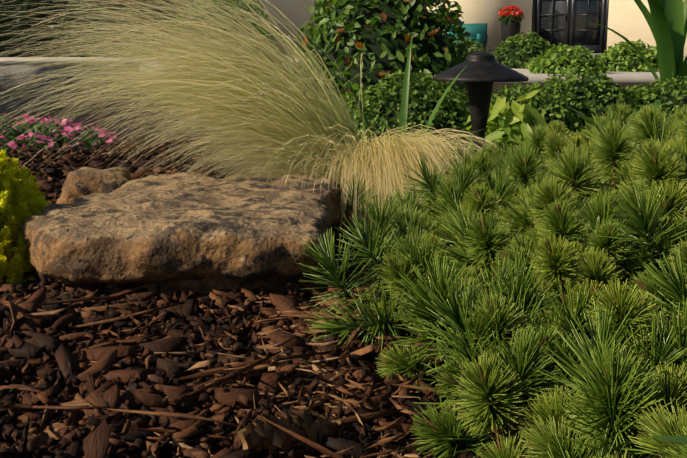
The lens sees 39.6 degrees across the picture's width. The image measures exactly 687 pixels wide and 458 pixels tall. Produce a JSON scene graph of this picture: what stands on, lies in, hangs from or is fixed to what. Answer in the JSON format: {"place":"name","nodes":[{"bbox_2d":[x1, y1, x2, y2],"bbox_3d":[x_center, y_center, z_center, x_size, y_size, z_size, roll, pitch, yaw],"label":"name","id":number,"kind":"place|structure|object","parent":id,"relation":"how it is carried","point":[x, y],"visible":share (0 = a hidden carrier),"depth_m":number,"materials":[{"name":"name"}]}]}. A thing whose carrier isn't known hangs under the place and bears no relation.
{"place":"outdoors","nodes":[
{"label":"outdoors","id":0,"kind":"place"},
{"bbox_2d":[159,0,288,104],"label":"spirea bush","id":1,"kind":"object","parent":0,"point":[254,25],"depth_m":5.91,"materials":[{"name":"green plant"}]},
{"bbox_2d":[0,83,659,455],"bbox_3d":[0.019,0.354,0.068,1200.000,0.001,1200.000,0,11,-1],"label":"ground","id":2,"kind":"structure","parent":0,"point":[83,119],"depth_m":4.87,"materials":[{"name":"brown soil"}]},
{"bbox_2d":[0,65,57,112],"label":"grey boulder","id":3,"kind":"object","parent":2,"relation":"on","point":[5,97],"visible":0.54,"depth_m":5.08,"materials":[{"name":"grey stone"}]},
{"bbox_2d":[0,0,67,56],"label":"hedge","id":4,"kind":"object","parent":2,"relation":"on","point":[23,17],"visible":0.06,"depth_m":20.90,"materials":[{"name":"green plant"}]},
{"bbox_2d":[0,113,118,158],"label":"pink flower plant","id":5,"kind":"object","parent":2,"relation":"on","point":[42,139],"visible":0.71,"depth_m":3.18,"materials":[{"name":"pink plant"}]},
{"bbox_2d":[0,61,140,85],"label":"wall","id":6,"kind":"structure","parent":2,"relation":"on","point":[57,67],"depth_m":8.23,"materials":[{"name":"grey concrete"}]},
{"bbox_2d":[0,0,195,56],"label":"shrub","id":7,"kind":"object","parent":2,"relation":"on","point":[18,8],"visible":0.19,"depth_m":20.78,"materials":[{"name":"green plant"}]},
{"bbox_2d":[64,0,187,56],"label":"hedge","id":8,"kind":"object","parent":2,"relation":"on","point":[68,19],"visible":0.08,"depth_m":20.80,"materials":[{"name":"green plant"}]},
{"bbox_2d":[22,171,347,300],"bbox_3d":[-0.219,0.033,1.483,0.432,0.187,0.558,1,11,3],"label":"rock slab","id":9,"kind":"object","parent":2,"relation":"on","point":[169,234],"visible":0.81,"depth_m":1.25,"materials":[{"name":"stone"}]},
{"bbox_2d":[0,0,504,233],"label":"feather grass","id":10,"kind":"object","parent":2,"relation":"on","point":[275,121],"depth_m":1.78,"materials":[{"name":"beige plant"}]},
{"bbox_2d":[0,55,685,82],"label":"patio slab","id":11,"kind":"structure","parent":2,"relation":"on","point":[631,77],"depth_m":9.12,"materials":[{"name":"concrete"}]},
{"bbox_2d":[0,131,686,457],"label":"mulch chips","id":12,"kind":"object","parent":2,"relation":"on","point":[150,348],"visible":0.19,"depth_m":0.97,"materials":[{"name":"brown plant"}]},
{"bbox_2d":[0,149,50,291],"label":"golden shrub","id":13,"kind":"object","parent":12,"relation":"on","point":[22,199],"depth_m":1.33,"materials":[{"name":"yellow plant"}]},
{"bbox_2d":[56,167,131,203],"bbox_3d":[-0.446,-0.046,1.772,0.171,0.135,0.114,-4,12,-18],"label":"rock","id":14,"kind":"object","parent":12,"relation":"on","point":[82,181],"visible":0.46,"depth_m":1.73,"materials":[{"name":"stone"}]},
{"bbox_2d":[237,408,343,457],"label":"pine cone","id":15,"kind":"object","parent":12,"relation":"on","point":[262,435],"visible":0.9,"depth_m":0.76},
{"bbox_2d":[466,90,548,156],"bbox_3d":[0.452,-0.268,2.644,0.229,0.239,0.188,0,11,-1],"label":"lime plant","id":16,"kind":"object","parent":12,"relation":"on","point":[504,125],"visible":0.54,"depth_m":2.61,"materials":[{"name":"green plant"}]},
{"bbox_2d":[567,99,661,132],"bbox_3d":[0.757,-0.269,2.673,0.399,0.229,0.201,-4,12,-20],"label":"broad leaf plant","id":17,"kind":"object","parent":12,"relation":"on","point":[586,118],"visible":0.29,"depth_m":2.67,"materials":[{"name":"green plant"}]},
{"bbox_2d":[320,83,389,121],"bbox_3d":[0.149,-0.362,3.614,0.610,0.382,0.633,0,11,-1],"label":"box shrub","id":18,"kind":"object","parent":2,"relation":"on","point":[350,94],"depth_m":3.55,"materials":[{"name":"green plant"}]},
{"bbox_2d":[293,0,471,102],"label":"mixed shrub","id":19,"kind":"object","parent":2,"relation":"on","point":[445,19],"depth_m":3.88,"materials":[{"name":"green plant"}]},
{"bbox_2d":[345,69,471,145],"bbox_3d":[0.247,-0.309,3.301,0.533,0.480,0.550,0,11,-1],"label":"box shrub","id":20,"kind":"object","parent":2,"relation":"on","point":[461,110],"depth_m":3.16,"materials":[{"name":"green plant"}]},
{"bbox_2d":[339,36,478,201],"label":"grass blades","id":21,"kind":"object","parent":2,"relation":"on","point":[403,109],"visible":0.33,"depth_m":1.81,"materials":[{"name":"green plant"}]},
{"bbox_2d":[189,0,686,55],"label":"house wall","id":22,"kind":"structure","parent":2,"relation":"on","point":[627,19],"depth_m":24.66,"materials":[{"name":"beige paint"}]},
{"bbox_2d":[425,0,608,52],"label":"door and window frames","id":23,"kind":"structure","parent":22,"relation":"attached to","point":[570,21],"depth_m":23.97,"materials":[{"name":"black metal"}]},
{"bbox_2d":[424,0,601,44],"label":"door glass","id":24,"kind":"object","parent":23,"relation":"in","point":[581,7],"visible":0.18,"depth_m":24.02,"materials":[{"name":"glass"}]},
{"bbox_2d":[442,23,487,51],"bbox_3d":[3.055,-4.766,24.152,1.040,0.860,0.690,5,12,23],"label":"chair","id":25,"kind":"object","parent":2,"relation":"on","point":[478,31],"visible":0.31,"depth_m":24.17,"materials":[{"name":"teal fabric"}]},
{"bbox_2d":[450,36,483,61],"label":"shrub","id":26,"kind":"object","parent":2,"relation":"on","point":[478,49],"depth_m":10.93,"materials":[{"name":"green plant"}]},
{"bbox_2d":[443,91,493,107],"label":"box shrub","id":27,"kind":"object","parent":2,"relation":"on","point":[466,99],"depth_m":3.71,"materials":[{"name":"green plant"}]},
{"bbox_2d":[433,52,528,151],"bbox_3d":[0.288,-0.144,2.044,0.200,0.463,0.200,0,11,-1],"label":"path light","id":28,"kind":"object","parent":2,"relation":"on","point":[481,73],"visible":0.67,"depth_m":1.98,"materials":[{"name":"black metal"}]},
{"bbox_2d":[501,22,520,43],"bbox_3d":[4.198,-4.752,24.029,0.354,0.880,0.354,10,15,43],"label":"tall planter","id":29,"kind":"object","parent":2,"relation":"on","point":[510,29],"visible":0.56,"depth_m":23.87,"materials":[{"name":"black"}]},
{"bbox_2d":[498,5,523,24],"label":"planter flowers","id":30,"kind":"object","parent":29,"relation":"on","point":[511,13],"visible":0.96,"depth_m":23.77,"materials":[{"name":"red plant"}]},
{"bbox_2d":[488,30,553,68],"bbox_3d":[2.192,-1.961,11.626,0.943,0.901,0.947,0,11,-1],"label":"shrub","id":31,"kind":"object","parent":2,"relation":"on","point":[509,42],"depth_m":11.37,"materials":[{"name":"green plant"}]},
{"bbox_2d":[361,101,686,457],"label":"pine branches","id":32,"kind":"object","parent":2,"relation":"on","point":[513,431],"visible":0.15,"depth_m":0.90,"materials":[{"name":"green plant"}]},
{"bbox_2d":[296,106,686,457],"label":"pine needles","id":33,"kind":"object","parent":32,"relation":"attached to","point":[644,247],"visible":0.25,"depth_m":0.94,"materials":[{"name":"green plant"}]},
{"bbox_2d":[463,82,587,140],"bbox_3d":[0.614,-0.297,3.262,0.505,0.413,0.496,0,11,-1],"label":"box shrub","id":34,"kind":"object","parent":2,"relation":"on","point":[560,113],"depth_m":3.13,"materials":[{"name":"green plant"}]},
{"bbox_2d":[525,43,607,73],"bbox_3d":[2.229,-1.528,9.517,0.832,0.651,0.834,0,11,-1],"label":"shrub","id":35,"kind":"object","parent":2,"relation":"on","point":[577,52],"depth_m":9.31,"materials":[{"name":"green plant"}]},
{"bbox_2d":[526,64,643,131],"bbox_3d":[0.830,-0.333,3.387,0.541,0.500,0.551,0,11,-1],"label":"box shrub","id":36,"kind":"object","parent":2,"relation":"on","point":[602,81],"depth_m":3.24,"materials":[{"name":"green plant"}]},
{"bbox_2d":[600,39,658,71],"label":"shrub","id":37,"kind":"object","parent":2,"relation":"on","point":[619,49],"depth_m":10.05,"materials":[{"name":"green plant"}]},
{"bbox_2d":[584,0,686,89],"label":"strap leaf plant","id":38,"kind":"object","parent":2,"relation":"on","point":[666,20],"visible":0.56,"depth_m":3.64,"materials":[{"name":"green plant"}]},
{"bbox_2d":[611,85,664,107],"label":"box shrub","id":39,"kind":"object","parent":2,"relation":"on","point":[631,89],"depth_m":3.42,"materials":[{"name":"green plant"}]},
{"bbox_2d":[624,76,686,122],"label":"box shrub","id":40,"kind":"object","parent":2,"relation":"on","point":[671,89],"depth_m":3.23,"materials":[{"name":"green plant"}]},
{"bbox_2d":[646,435,686,444],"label":"strap plant","id":41,"kind":"object","parent":2,"relation":"on","point":[681,439],"visible":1,"depth_m":0.43,"materials":[{"name":"green plant"}]}
]}

